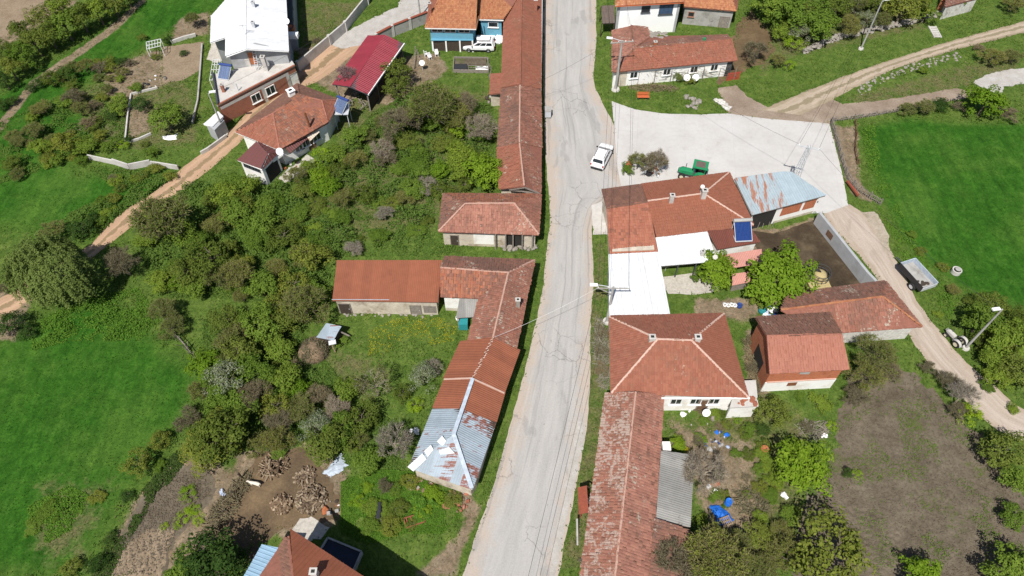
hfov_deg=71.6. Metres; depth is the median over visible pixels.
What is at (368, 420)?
tree
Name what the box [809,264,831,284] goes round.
round feeder
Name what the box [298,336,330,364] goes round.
hay stack
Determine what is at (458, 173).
tree
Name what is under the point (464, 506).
fallen tiles
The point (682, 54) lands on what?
old cottage
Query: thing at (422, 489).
broken tiles
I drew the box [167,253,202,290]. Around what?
tree
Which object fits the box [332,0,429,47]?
gravel street
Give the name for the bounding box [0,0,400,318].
dirt road
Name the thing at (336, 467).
silver sheet
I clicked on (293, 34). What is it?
side terrace
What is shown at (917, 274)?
box trailer
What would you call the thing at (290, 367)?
tree
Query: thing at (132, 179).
shrub
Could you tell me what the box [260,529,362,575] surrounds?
brown roof house
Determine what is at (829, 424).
shrub
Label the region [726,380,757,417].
concrete annex
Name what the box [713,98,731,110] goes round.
boulder group
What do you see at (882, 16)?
tree
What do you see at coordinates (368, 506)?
shrub
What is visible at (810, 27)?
tree
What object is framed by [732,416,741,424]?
shrub
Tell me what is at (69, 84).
shrub
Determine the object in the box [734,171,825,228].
metal barn
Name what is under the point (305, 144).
window
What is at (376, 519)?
shrub
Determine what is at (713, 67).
window
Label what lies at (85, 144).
tree
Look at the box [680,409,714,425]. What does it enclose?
porch clutter
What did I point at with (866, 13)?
tree
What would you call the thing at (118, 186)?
shrub
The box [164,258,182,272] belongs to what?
shrub
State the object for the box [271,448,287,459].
shrub
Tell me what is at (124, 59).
shrub
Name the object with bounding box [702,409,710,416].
satellite dish
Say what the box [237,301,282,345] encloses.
tree
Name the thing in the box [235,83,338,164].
tiled house
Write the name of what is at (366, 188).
tree
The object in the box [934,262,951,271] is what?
shrub
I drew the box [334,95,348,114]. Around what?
solar water heater
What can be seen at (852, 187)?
harrow
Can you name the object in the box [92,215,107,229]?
shrub
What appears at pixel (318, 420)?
tree
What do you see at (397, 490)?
shrub
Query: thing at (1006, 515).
shrub
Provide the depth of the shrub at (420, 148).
87.00 m
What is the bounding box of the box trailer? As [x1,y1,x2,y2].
[896,257,938,291]
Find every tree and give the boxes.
[0,39,19,59]
[0,56,28,80]
[0,230,103,312]
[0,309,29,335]
[3,40,37,68]
[6,19,32,43]
[20,28,51,56]
[20,120,44,138]
[21,3,50,25]
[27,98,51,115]
[29,17,70,48]
[37,218,65,236]
[44,0,71,20]
[46,6,82,40]
[49,130,82,155]
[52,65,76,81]
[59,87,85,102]
[64,2,100,32]
[66,217,96,241]
[68,134,99,154]
[83,0,114,25]
[101,0,132,16]
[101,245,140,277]
[126,191,194,240]
[143,269,171,294]
[145,296,177,321]
[148,99,186,133]
[162,541,202,575]
[163,213,202,246]
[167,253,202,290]
[171,525,247,575]
[173,405,201,434]
[175,273,207,299]
[178,425,227,478]
[182,236,238,282]
[183,347,224,380]
[184,12,201,28]
[186,404,254,463]
[198,261,233,289]
[198,404,232,441]
[199,211,229,233]
[199,372,237,414]
[200,357,259,396]
[204,181,241,204]
[205,302,241,334]
[210,320,248,350]
[214,176,242,199]
[214,351,239,371]
[217,172,252,194]
[217,195,254,227]
[217,259,254,291]
[217,331,263,373]
[219,545,251,573]
[220,189,258,227]
[220,387,260,426]
[227,349,277,387]
[228,253,255,271]
[235,174,261,196]
[236,378,273,408]
[237,215,267,244]
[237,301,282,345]
[240,269,278,296]
[247,208,279,234]
[252,194,275,213]
[257,424,296,451]
[258,389,296,419]
[261,333,297,362]
[261,408,293,435]
[262,293,287,322]
[263,220,304,252]
[265,360,302,393]
[266,306,288,333]
[269,302,305,332]
[273,283,331,326]
[277,266,309,295]
[287,244,318,267]
[288,237,336,272]
[288,389,315,424]
[289,180,315,201]
[295,277,331,307]
[295,408,330,446]
[297,421,354,466]
[306,384,335,407]
[309,176,342,196]
[317,143,346,162]
[322,410,358,452]
[324,162,347,178]
[324,393,350,418]
[327,186,355,205]
[335,65,357,96]
[338,124,368,145]
[338,397,380,442]
[342,150,368,167]
[348,182,379,203]
[350,362,392,400]
[368,138,395,157]
[372,149,397,165]
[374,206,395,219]
[374,418,413,458]
[376,105,421,142]
[380,57,414,86]
[380,77,409,97]
[391,105,415,135]
[392,132,420,149]
[397,178,427,199]
[398,150,432,176]
[401,80,458,129]
[407,88,425,105]
[408,159,432,178]
[408,361,437,393]
[417,175,437,195]
[418,115,442,130]
[425,79,453,105]
[427,179,457,203]
[429,132,454,151]
[437,99,470,131]
[439,116,472,138]
[444,91,467,112]
[444,139,476,171]
[447,158,472,179]
[454,90,478,111]
[460,151,502,189]
[463,111,498,138]
[465,121,491,140]
[468,151,490,174]
[639,152,669,171]
[652,534,697,575]
[679,514,755,575]
[682,447,731,498]
[697,249,737,292]
[729,552,775,575]
[742,40,768,63]
[744,238,819,310]
[746,0,793,24]
[752,394,792,429]
[761,6,789,26]
[765,535,809,572]
[770,19,790,41]
[772,0,817,30]
[775,435,834,497]
[783,34,809,51]
[787,23,815,44]
[788,502,876,575]
[789,21,808,39]
[796,0,842,41]
[803,17,830,39]
[820,0,855,16]
[825,10,838,24]
[840,12,862,37]
[841,359,890,392]
[844,0,869,14]
[853,332,901,376]
[855,10,876,27]
[863,0,890,11]
[868,11,891,25]
[875,362,903,383]
[879,0,934,22]
[898,553,943,575]
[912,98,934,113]
[914,5,942,22]
[946,378,982,406]
[959,301,1007,332]
[961,84,1010,116]
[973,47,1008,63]
[974,291,1010,316]
[976,321,1023,358]
[976,428,1023,468]
[978,344,1015,370]
[978,540,1023,575]
[985,329,1018,353]
[994,352,1023,386]
[997,107,1019,123]
[997,316,1023,342]
[997,464,1023,492]
[1001,0,1023,12]
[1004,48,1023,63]
[1006,304,1023,324]
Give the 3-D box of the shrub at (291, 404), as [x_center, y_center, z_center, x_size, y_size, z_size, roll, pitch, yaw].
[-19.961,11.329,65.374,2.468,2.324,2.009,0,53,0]
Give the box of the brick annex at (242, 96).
[212,55,299,122]
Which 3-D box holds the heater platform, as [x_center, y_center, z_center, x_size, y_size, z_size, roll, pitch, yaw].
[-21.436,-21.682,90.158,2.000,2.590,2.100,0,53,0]
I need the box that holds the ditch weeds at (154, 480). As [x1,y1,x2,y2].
[92,450,186,575]
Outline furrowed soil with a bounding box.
[796,499,912,575]
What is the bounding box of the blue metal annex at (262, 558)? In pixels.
[244,544,277,575]
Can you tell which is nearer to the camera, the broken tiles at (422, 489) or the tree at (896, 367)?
the broken tiles at (422, 489)
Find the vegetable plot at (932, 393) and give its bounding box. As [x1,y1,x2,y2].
[783,356,1023,575]
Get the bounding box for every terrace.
[279,155,313,181]
[287,0,298,50]
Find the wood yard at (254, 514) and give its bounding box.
[211,447,340,562]
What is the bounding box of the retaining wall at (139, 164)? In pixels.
[87,154,178,169]
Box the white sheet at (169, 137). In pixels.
[162,133,177,139]
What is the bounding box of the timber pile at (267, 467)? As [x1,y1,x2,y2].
[256,452,290,481]
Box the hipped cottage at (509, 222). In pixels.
[438,193,541,251]
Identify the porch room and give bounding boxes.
[237,141,282,184]
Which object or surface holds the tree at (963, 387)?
on the ground at (24, 448)
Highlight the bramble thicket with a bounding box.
[137,87,493,329]
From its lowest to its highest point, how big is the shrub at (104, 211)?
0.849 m
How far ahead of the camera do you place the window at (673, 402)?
65.29 m
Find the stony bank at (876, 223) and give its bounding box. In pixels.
[861,212,897,270]
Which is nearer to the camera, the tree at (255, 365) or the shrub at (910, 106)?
the tree at (255, 365)
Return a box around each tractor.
[677,159,708,177]
[943,328,967,347]
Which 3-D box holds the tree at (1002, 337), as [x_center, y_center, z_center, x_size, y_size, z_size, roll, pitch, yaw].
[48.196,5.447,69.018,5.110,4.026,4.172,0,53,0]
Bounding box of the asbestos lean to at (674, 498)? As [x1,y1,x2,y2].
[656,451,693,527]
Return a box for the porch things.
[490,35,502,43]
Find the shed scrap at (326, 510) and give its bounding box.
[322,499,339,515]
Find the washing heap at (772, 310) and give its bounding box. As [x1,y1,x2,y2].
[762,306,780,316]
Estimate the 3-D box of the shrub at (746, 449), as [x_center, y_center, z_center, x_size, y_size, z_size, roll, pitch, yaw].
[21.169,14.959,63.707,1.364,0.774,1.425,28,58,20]
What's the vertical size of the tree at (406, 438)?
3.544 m
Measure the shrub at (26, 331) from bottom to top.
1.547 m
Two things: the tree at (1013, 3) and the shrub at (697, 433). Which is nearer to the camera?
the shrub at (697, 433)
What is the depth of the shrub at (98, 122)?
90.09 m
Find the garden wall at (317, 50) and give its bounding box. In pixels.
[295,0,369,71]
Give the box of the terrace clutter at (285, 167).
[283,161,297,171]
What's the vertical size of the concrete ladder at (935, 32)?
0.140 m
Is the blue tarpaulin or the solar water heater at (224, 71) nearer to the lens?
the blue tarpaulin
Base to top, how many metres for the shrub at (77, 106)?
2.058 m
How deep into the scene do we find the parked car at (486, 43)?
99.91 m
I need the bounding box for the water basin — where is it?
[320,537,362,570]
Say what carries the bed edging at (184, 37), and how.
on the ground at (24, 448)
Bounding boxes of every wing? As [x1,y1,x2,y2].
[478,0,516,35]
[601,184,657,254]
[649,518,690,575]
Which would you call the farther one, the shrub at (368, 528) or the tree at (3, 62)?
the tree at (3, 62)
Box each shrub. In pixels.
[0,71,12,89]
[0,98,9,109]
[0,153,22,170]
[0,282,7,292]
[3,129,21,141]
[5,95,19,104]
[8,167,23,180]
[9,136,25,147]
[12,322,38,340]
[23,83,35,92]
[23,517,40,537]
[24,111,39,121]
[24,139,35,146]
[26,138,55,153]
[30,75,51,87]
[33,498,58,524]
[37,150,51,158]
[38,152,57,167]
[39,70,61,85]
[41,161,50,169]
[43,133,56,145]
[49,153,63,165]
[53,94,77,106]
[57,556,84,575]
[62,78,79,90]
[64,61,77,68]
[66,152,76,160]
[69,101,89,115]
[72,155,88,166]
[74,58,93,73]
[79,115,96,127]
[82,553,111,575]
[83,116,101,132]
[85,99,102,108]
[86,489,106,504]
[87,212,102,225]
[89,138,102,147]
[90,61,106,73]
[92,58,100,63]
[92,73,101,81]
[92,129,107,139]
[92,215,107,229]
[93,92,108,101]
[93,195,105,205]
[98,205,117,216]
[99,138,119,152]
[99,530,118,545]
[100,84,113,93]
[102,54,114,65]
[103,63,119,72]
[103,74,116,80]
[104,110,117,119]
[106,192,122,202]
[107,95,130,115]
[107,174,122,186]
[112,183,125,192]
[113,67,128,75]
[114,75,123,81]
[114,140,129,148]
[115,57,128,66]
[117,445,153,478]
[119,489,134,503]
[123,58,136,64]
[124,135,133,143]
[128,82,141,91]
[128,175,139,182]
[129,96,147,111]
[131,231,161,246]
[132,170,148,182]
[136,33,146,40]
[138,140,149,147]
[141,145,159,157]
[145,163,165,173]
[147,429,171,450]
[149,53,159,59]
[152,457,167,472]
[156,314,184,340]
[161,35,173,44]
[162,170,177,180]
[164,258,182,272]
[166,274,187,292]
[174,506,195,527]
[178,484,197,504]
[179,50,189,55]
[184,381,206,400]
[185,229,211,249]
[185,418,202,437]
[188,502,200,513]
[192,512,204,527]
[199,192,219,207]
[213,238,239,259]
[219,427,246,454]
[220,282,241,293]
[232,289,247,302]
[239,386,264,403]
[240,343,264,357]
[244,230,271,254]
[245,429,271,459]
[253,323,276,345]
[256,361,279,380]
[261,258,286,275]
[266,192,288,208]
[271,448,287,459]
[273,211,285,222]
[279,212,301,228]
[281,399,306,417]
[283,165,307,182]
[284,203,309,221]
[285,374,314,397]
[288,358,302,373]
[295,229,315,244]
[300,159,314,170]
[302,219,322,231]
[303,163,316,174]
[307,165,331,186]
[307,195,327,215]
[310,229,331,246]
[311,37,321,45]
[311,145,329,167]
[321,207,338,219]
[327,209,351,223]
[333,335,350,347]
[333,375,361,402]
[341,435,360,452]
[343,241,362,255]
[346,430,369,453]
[348,235,365,245]
[348,494,366,507]
[350,446,386,478]
[358,128,377,142]
[359,482,373,493]
[359,496,378,516]
[359,516,380,535]
[367,227,392,244]
[369,193,385,208]
[372,499,390,515]
[373,114,385,127]
[373,512,387,530]
[377,476,393,494]
[377,513,402,537]
[381,196,401,209]
[388,481,401,497]
[388,497,412,517]
[389,162,407,177]
[390,383,411,405]
[394,190,417,204]
[399,473,420,490]
[405,140,428,154]
[405,518,417,532]
[406,223,427,237]
[406,396,423,412]
[413,503,431,517]
[420,215,433,226]
[422,483,445,507]
[425,358,442,374]
[429,159,452,180]
[442,137,459,150]
[443,490,461,508]
[456,175,473,192]
[594,344,609,357]
[594,360,608,376]
[595,324,608,339]
[621,161,634,174]
[627,150,647,168]
[653,147,667,167]
[670,433,685,452]
[672,73,683,81]
[685,73,697,83]
[689,268,708,282]
[691,433,704,446]
[694,432,707,445]
[695,513,708,526]
[695,563,722,575]
[698,416,709,425]
[708,488,722,503]
[710,408,720,420]
[715,422,725,430]
[717,548,739,570]
[718,410,726,417]
[718,562,746,575]
[719,488,729,499]
[720,419,732,429]
[728,527,754,559]
[730,446,744,457]
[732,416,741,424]
[735,426,751,440]
[735,551,757,575]
[741,421,756,437]
[742,334,751,344]
[742,446,754,461]
[742,473,751,483]
[742,518,774,551]
[743,264,759,273]
[744,361,758,372]
[746,289,767,308]
[750,478,768,495]
[752,509,768,523]
[753,460,764,475]
[753,552,780,575]
[754,421,771,438]
[754,437,774,453]
[754,446,769,460]
[759,453,772,463]
[760,486,778,504]
[761,461,774,473]
[762,470,783,489]
[767,456,780,470]
[769,518,796,550]
[770,53,786,67]
[776,552,797,574]
[778,504,801,526]
[781,60,796,69]
[794,391,804,402]
[800,419,815,433]
[805,1,816,12]
[807,391,833,415]
[826,419,839,431]
[832,7,851,20]
[840,384,872,409]
[842,466,853,478]
[852,468,863,480]
[898,102,917,115]
[906,230,916,238]
[914,246,927,256]
[917,66,928,72]
[918,361,938,376]
[930,97,950,111]
[932,310,944,318]
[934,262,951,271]
[935,370,959,388]
[946,283,961,295]
[946,401,970,419]
[949,101,966,111]
[956,402,983,426]
[960,308,986,330]
[962,296,976,307]
[966,331,988,349]
[973,43,985,52]
[977,379,995,393]
[980,364,1015,391]
[981,430,1005,448]
[991,347,1023,370]
[998,501,1023,531]
[1006,401,1020,414]
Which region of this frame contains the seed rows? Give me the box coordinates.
[111,528,173,575]
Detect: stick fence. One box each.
[166,318,195,356]
[831,106,900,121]
[854,119,861,164]
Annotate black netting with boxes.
[732,526,747,539]
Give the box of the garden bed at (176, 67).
[162,42,203,82]
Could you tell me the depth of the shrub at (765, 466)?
62.68 m
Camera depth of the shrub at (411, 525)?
59.74 m
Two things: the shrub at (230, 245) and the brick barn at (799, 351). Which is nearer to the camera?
the brick barn at (799, 351)
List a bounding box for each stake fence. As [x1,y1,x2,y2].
[208,472,242,542]
[468,63,491,79]
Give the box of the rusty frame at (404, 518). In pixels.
[403,515,424,527]
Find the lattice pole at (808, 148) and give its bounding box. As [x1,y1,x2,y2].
[793,143,819,176]
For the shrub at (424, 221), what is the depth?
80.47 m
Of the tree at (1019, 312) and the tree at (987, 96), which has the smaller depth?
the tree at (1019, 312)
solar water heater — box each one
[217,63,233,79]
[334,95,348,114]
[731,218,752,241]
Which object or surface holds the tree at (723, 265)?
on the ground at (24, 448)
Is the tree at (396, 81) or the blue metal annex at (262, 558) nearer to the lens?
the blue metal annex at (262, 558)
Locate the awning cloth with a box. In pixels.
[273,153,284,161]
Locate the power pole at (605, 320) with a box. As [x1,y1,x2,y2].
[590,283,629,324]
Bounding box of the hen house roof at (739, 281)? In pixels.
[730,272,750,290]
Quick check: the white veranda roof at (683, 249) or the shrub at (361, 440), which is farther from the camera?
the white veranda roof at (683, 249)
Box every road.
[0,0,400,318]
[462,0,620,575]
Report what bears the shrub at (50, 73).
on the ground at (24, 448)
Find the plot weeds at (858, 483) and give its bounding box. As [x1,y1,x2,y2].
[845,398,1022,574]
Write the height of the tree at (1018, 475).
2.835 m
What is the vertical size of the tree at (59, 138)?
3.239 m
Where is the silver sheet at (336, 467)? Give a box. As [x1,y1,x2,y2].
[323,453,347,477]
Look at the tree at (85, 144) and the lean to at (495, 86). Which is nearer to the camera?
the tree at (85, 144)
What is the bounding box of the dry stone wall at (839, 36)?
[802,11,941,53]
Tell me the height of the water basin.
0.600 m
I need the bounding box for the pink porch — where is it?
[719,249,762,271]
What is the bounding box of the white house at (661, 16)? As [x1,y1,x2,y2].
[615,0,684,32]
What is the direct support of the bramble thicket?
on the ground at (24, 448)
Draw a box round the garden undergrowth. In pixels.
[178,314,405,468]
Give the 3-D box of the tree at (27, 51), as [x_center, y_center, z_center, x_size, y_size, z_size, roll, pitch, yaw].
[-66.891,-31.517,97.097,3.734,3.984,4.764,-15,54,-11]
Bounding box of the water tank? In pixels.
[661,441,670,451]
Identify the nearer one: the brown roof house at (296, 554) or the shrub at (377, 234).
the brown roof house at (296, 554)
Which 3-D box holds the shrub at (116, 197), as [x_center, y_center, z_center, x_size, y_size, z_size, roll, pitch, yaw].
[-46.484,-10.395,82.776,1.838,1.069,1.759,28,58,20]
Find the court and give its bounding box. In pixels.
[663,270,718,294]
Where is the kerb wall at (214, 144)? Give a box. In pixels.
[200,134,226,154]
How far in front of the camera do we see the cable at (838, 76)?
87.02 m
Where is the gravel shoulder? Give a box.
[550,412,584,575]
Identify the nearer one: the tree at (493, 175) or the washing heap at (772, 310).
the washing heap at (772, 310)
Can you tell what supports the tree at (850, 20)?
on the ground at (24, 448)
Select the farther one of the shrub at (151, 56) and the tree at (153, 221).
the shrub at (151, 56)
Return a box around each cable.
[216,0,379,90]
[495,292,589,336]
[528,290,597,575]
[540,290,607,574]
[598,46,611,286]
[608,46,618,285]
[628,45,632,286]
[634,41,798,143]
[800,4,878,142]
[819,7,881,147]
[822,152,995,306]
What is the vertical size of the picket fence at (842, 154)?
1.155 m
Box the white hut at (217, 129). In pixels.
[204,111,228,139]
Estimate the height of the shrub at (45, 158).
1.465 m
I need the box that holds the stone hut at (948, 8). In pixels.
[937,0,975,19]
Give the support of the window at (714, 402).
in the hipped house at (685, 361)
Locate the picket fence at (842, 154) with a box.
[830,116,883,204]
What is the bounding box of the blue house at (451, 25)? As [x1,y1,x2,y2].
[425,0,478,51]
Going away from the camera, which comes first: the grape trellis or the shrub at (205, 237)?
the shrub at (205, 237)
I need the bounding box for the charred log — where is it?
[375,502,381,518]
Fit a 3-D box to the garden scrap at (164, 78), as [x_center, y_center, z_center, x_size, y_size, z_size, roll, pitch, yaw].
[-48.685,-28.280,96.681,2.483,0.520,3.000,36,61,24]
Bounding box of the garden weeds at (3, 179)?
[0,80,125,182]
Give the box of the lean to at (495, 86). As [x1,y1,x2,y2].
[489,73,501,105]
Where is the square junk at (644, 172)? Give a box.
[642,167,659,177]
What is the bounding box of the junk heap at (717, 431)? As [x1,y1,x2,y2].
[705,429,729,451]
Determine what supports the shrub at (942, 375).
on the ground at (24, 448)
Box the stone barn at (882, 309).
[780,280,922,342]
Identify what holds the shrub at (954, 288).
on the ground at (24, 448)
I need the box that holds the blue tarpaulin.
[710,505,733,526]
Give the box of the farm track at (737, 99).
[718,21,1023,123]
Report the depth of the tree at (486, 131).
86.64 m
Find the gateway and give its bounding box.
[592,202,606,234]
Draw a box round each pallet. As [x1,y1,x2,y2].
[719,515,732,527]
[735,519,749,532]
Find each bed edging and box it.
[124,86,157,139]
[128,133,151,142]
[171,33,195,43]
[191,43,202,123]
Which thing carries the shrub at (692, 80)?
on the ground at (24, 448)
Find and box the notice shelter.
[578,486,591,517]
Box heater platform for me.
[333,104,352,128]
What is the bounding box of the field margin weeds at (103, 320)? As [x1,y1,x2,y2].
[31,287,158,350]
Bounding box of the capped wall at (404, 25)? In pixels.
[374,11,427,36]
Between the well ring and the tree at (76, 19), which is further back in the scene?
the tree at (76, 19)
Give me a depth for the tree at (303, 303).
70.36 m
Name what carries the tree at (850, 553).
on the vegetable plot at (932, 393)
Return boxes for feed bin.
[459,318,467,329]
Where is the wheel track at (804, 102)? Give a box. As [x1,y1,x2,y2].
[762,22,1023,114]
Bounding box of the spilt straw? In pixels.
[808,278,830,288]
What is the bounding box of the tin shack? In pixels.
[317,323,349,351]
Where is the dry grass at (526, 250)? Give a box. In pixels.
[0,0,1023,575]
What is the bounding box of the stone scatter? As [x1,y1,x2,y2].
[857,52,960,94]
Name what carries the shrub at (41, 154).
on the ground at (24, 448)
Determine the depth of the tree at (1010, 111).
91.12 m
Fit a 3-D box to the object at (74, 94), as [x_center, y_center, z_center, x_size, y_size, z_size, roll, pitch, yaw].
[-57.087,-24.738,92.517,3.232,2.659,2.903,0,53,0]
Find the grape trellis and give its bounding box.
[637,66,736,83]
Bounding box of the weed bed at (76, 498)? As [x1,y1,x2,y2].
[27,485,89,543]
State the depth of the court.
75.52 m
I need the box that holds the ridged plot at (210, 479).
[103,465,216,575]
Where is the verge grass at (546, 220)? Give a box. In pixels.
[0,0,1023,575]
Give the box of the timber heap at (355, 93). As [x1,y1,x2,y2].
[348,90,367,109]
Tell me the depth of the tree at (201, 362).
67.51 m
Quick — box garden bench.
[637,92,648,99]
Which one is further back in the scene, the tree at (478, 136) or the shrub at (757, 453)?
the tree at (478, 136)
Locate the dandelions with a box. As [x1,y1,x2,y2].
[368,317,456,354]
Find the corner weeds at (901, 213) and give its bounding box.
[861,124,958,318]
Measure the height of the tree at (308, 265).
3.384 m
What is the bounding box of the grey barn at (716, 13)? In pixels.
[682,0,738,27]
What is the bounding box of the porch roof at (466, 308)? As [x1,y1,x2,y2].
[456,298,477,327]
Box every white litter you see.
[410,427,418,434]
[780,492,788,499]
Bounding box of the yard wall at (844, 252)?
[813,212,877,282]
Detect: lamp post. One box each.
[208,90,228,135]
[858,0,886,50]
[961,307,1002,350]
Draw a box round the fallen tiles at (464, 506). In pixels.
[442,490,469,512]
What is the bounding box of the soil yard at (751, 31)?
[717,11,774,84]
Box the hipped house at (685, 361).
[609,313,749,409]
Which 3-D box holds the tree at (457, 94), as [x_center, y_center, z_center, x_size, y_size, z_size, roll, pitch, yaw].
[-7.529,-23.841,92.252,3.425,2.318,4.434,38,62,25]
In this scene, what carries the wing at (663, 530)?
on the ground at (24, 448)
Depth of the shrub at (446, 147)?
87.20 m
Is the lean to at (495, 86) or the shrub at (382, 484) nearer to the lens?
the shrub at (382, 484)
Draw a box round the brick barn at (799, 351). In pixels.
[750,312,848,391]
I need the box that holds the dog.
[246,480,260,486]
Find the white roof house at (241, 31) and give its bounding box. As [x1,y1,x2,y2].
[210,0,293,68]
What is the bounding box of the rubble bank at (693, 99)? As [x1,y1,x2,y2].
[684,94,701,108]
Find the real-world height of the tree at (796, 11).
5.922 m
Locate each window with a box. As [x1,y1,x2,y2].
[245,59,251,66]
[250,91,262,104]
[265,84,277,97]
[295,144,303,153]
[302,141,311,149]
[313,131,322,143]
[431,29,442,32]
[444,29,455,32]
[458,30,469,32]
[488,22,498,27]
[629,71,637,79]
[641,6,650,13]
[658,4,673,15]
[662,68,671,76]
[668,399,682,405]
[687,11,694,17]
[688,399,702,405]
[689,65,698,73]
[706,399,720,405]
[709,64,718,71]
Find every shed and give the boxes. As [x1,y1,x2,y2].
[292,516,328,540]
[332,35,404,110]
[332,260,441,317]
[408,337,519,495]
[608,252,669,330]
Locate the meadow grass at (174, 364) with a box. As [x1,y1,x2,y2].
[0,0,1023,575]
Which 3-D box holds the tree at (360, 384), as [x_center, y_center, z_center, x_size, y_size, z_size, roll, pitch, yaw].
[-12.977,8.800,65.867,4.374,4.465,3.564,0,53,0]
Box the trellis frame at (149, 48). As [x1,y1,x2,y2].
[146,39,164,59]
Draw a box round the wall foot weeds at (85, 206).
[46,166,175,246]
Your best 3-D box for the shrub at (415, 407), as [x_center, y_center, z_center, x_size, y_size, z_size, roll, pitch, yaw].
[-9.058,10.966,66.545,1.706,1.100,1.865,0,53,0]
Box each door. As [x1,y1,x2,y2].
[246,51,256,64]
[289,71,299,85]
[307,138,316,150]
[337,303,352,313]
[409,305,421,314]
[450,235,458,245]
[695,400,710,409]
[696,66,704,78]
[718,16,729,27]
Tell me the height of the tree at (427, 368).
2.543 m
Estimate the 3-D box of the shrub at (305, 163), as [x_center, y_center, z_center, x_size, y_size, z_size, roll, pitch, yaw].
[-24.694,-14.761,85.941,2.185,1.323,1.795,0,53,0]
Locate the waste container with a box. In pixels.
[545,106,550,117]
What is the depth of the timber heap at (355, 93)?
93.38 m
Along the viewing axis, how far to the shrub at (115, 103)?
91.74 m
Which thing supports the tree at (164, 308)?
on the ground at (24, 448)
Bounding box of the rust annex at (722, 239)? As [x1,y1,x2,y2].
[708,229,759,253]
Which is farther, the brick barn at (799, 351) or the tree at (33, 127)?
the tree at (33, 127)
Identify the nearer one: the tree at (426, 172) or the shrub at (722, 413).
the shrub at (722, 413)
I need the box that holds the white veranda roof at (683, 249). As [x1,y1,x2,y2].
[656,231,717,276]
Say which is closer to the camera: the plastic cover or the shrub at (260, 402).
the shrub at (260, 402)
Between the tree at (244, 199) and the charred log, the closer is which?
the charred log
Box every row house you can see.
[496,143,541,193]
[497,85,542,147]
[501,0,542,89]
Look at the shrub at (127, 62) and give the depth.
98.30 m
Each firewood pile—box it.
[269,492,292,514]
[292,465,316,487]
[294,483,327,515]
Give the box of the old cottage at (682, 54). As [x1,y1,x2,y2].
[611,24,737,86]
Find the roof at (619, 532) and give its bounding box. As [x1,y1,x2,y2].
[579,391,663,575]
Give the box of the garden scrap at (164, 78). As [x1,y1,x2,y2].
[143,75,166,87]
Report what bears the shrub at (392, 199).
on the ground at (24, 448)
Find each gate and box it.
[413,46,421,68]
[726,71,740,80]
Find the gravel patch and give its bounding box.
[974,68,1023,91]
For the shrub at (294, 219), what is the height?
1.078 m
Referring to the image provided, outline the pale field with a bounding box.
[0,0,46,36]
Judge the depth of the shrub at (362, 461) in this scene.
61.74 m
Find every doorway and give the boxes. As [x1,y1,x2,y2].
[506,235,521,245]
[752,344,762,372]
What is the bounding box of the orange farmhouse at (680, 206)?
[641,172,753,249]
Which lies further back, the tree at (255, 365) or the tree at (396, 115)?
the tree at (396, 115)
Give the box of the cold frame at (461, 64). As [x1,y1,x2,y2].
[453,56,488,72]
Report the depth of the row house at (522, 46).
95.56 m
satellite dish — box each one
[276,148,282,154]
[283,18,288,23]
[684,74,689,83]
[692,74,698,80]
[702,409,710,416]
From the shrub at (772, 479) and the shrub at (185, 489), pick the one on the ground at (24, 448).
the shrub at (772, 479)
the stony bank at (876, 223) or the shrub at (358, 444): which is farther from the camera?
the stony bank at (876, 223)
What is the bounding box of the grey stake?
[576,518,578,544]
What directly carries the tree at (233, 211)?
on the ground at (24, 448)
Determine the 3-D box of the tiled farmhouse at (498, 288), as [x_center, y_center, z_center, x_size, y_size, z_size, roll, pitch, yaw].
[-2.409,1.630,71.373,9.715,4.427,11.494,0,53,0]
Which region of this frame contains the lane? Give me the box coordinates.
[824,204,1023,439]
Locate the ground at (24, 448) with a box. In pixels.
[0,0,1023,575]
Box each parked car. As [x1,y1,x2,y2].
[463,35,494,52]
[590,143,612,170]
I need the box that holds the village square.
[612,101,847,212]
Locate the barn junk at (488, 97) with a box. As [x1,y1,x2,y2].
[485,94,490,103]
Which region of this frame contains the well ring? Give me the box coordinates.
[950,266,961,275]
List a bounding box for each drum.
[646,169,651,176]
[724,498,732,507]
[737,302,742,308]
[758,305,766,313]
[761,445,768,452]
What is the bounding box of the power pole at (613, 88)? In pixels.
[607,36,633,91]
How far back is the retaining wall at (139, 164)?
86.11 m
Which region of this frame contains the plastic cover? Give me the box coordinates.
[475,66,487,69]
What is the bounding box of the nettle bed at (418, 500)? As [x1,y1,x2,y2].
[340,469,458,543]
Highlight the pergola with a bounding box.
[209,59,221,89]
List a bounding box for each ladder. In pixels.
[252,52,258,69]
[928,26,941,37]
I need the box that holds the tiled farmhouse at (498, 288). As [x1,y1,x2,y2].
[440,256,534,347]
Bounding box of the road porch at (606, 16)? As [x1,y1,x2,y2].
[599,5,614,36]
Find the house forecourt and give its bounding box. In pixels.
[207,42,221,62]
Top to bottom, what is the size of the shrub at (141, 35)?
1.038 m
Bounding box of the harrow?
[846,180,858,195]
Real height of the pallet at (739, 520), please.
0.132 m
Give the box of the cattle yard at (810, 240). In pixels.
[753,219,859,313]
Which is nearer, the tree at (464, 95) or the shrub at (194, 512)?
the shrub at (194, 512)
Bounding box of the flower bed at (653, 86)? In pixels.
[626,82,680,92]
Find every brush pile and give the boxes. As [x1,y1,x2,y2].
[74,117,101,132]
[195,470,253,541]
[590,315,610,390]
[730,484,773,518]
[741,343,765,395]
[794,418,831,441]
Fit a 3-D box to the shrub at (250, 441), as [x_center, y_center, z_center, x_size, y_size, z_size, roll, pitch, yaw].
[-22.539,13.979,63.564,2.472,2.021,3.082,0,53,0]
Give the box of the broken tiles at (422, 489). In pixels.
[408,475,432,494]

